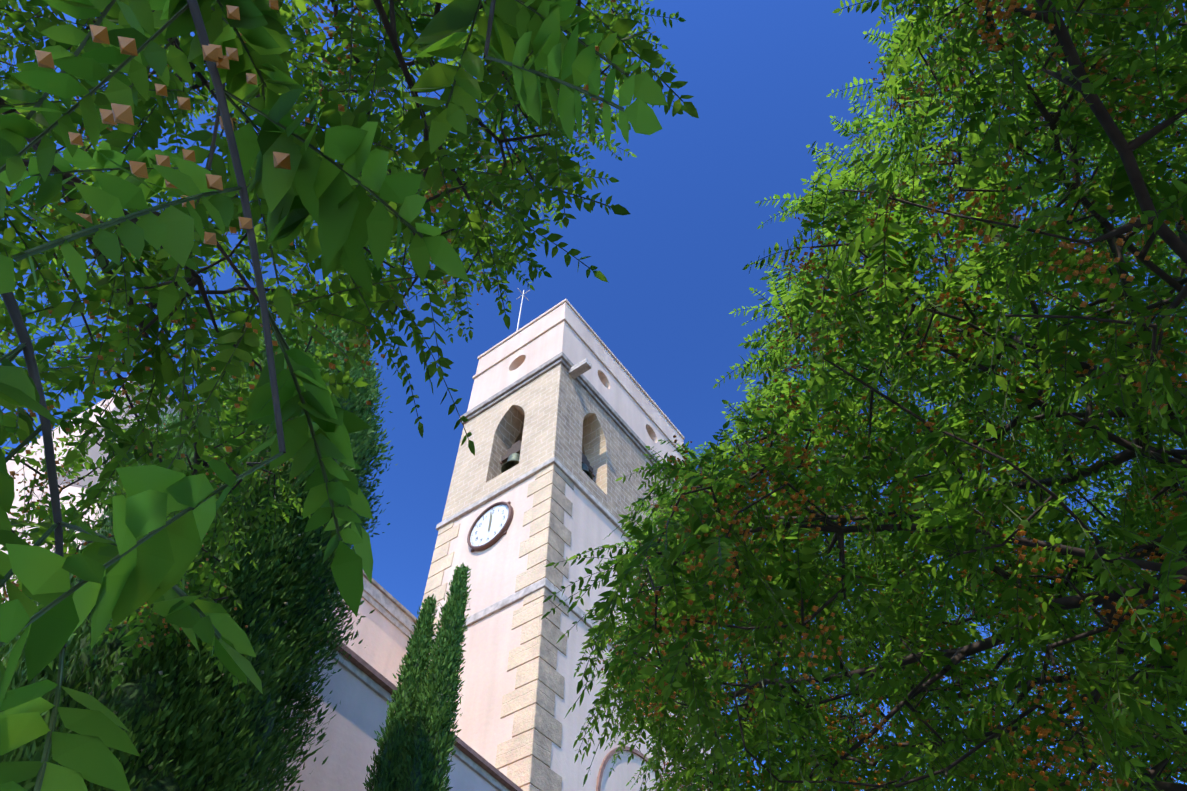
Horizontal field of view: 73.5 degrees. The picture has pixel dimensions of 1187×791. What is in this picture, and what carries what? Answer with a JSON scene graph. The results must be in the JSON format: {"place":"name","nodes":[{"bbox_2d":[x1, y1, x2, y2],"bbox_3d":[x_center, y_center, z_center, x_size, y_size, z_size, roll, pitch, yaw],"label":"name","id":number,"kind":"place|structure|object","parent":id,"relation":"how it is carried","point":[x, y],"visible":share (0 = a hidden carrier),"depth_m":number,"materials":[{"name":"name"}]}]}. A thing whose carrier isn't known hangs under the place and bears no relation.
{"place":"outdoors","nodes":[
{"label":"outdoors","id":0,"kind":"place"},
{"bbox_2d":[0,375,522,790],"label":"church nave","id":1,"kind":"structure","parent":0,"point":[362,684],"depth_m":12.97,"materials":[{"name":"paint"}]},
{"bbox_2d":[421,299,726,790],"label":"bell tower","id":2,"kind":"structure","parent":0,"point":[558,390],"depth_m":22.53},
{"bbox_2d":[467,501,513,551],"bbox_3d":[-2.981,3.745,22.883,1.648,1.648,0.150,-31,-61,20],"label":"tower clock","id":3,"kind":"object","parent":2,"relation":"attached to","point":[490,526],"visible":1,"depth_m":22.82,"materials":[{"name":"white"}]},
{"bbox_2d":[500,440,521,472],"bbox_3d":[-2.541,2.010,26.039,1.426,1.343,0.848,-62,-74,32],"label":"bell","id":4,"kind":"object","parent":2,"relation":"in","point":[510,458],"visible":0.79,"depth_m":25.98,"materials":[{"name":"metal"}]},
{"bbox_2d":[516,288,529,330],"bbox_3d":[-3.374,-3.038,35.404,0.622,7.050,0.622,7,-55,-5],"label":"weather vane","id":5,"kind":"object","parent":2,"relation":"on","point":[523,293],"visible":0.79,"depth_m":37.18,"materials":[{"name":"silver metal"}]},
{"bbox_2d":[582,453,594,479],"bbox_3d":[-0.364,2.324,26.036,0.698,1.106,1.175,-62,-74,32],"label":"bell","id":6,"kind":"object","parent":2,"relation":"in","point":[587,468],"visible":0.42,"depth_m":26.07,"materials":[{"name":"grey metal"}]},
{"bbox_2d":[0,0,1186,790],"label":"sky","id":7,"kind":"structure","parent":0,"point":[760,75],"materials":[{"name":"blue"}]},
{"label":"ground","id":8,"kind":"structure","parent":0,"visible":0},
{"bbox_2d":[0,318,396,790],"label":"cypress tree","id":9,"kind":"object","parent":8,"relation":"on","point":[199,726],"visible":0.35,"depth_m":6.71,"materials":[{"name":"green plant"}]},
{"bbox_2d":[0,0,698,790],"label":"chinaberry tree","id":10,"kind":"object","parent":8,"relation":"on","point":[364,198],"visible":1,"depth_m":1.42,"materials":[{"name":"green plant"}]},
{"bbox_2d":[363,594,440,790],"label":"cypress tree","id":11,"kind":"object","parent":8,"relation":"on","point":[391,743],"visible":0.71,"depth_m":11.50,"materials":[{"name":"green plant"}]},
{"bbox_2d":[391,563,470,790],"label":"cypress tree","id":12,"kind":"object","parent":8,"relation":"on","point":[431,738],"visible":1,"depth_m":11.15,"materials":[{"name":"green plant"}]},
{"bbox_2d":[541,0,1186,790],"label":"chinaberry tree","id":13,"kind":"object","parent":8,"relation":"on","point":[695,556],"visible":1,"depth_m":4.39,"materials":[{"name":"green plant"}]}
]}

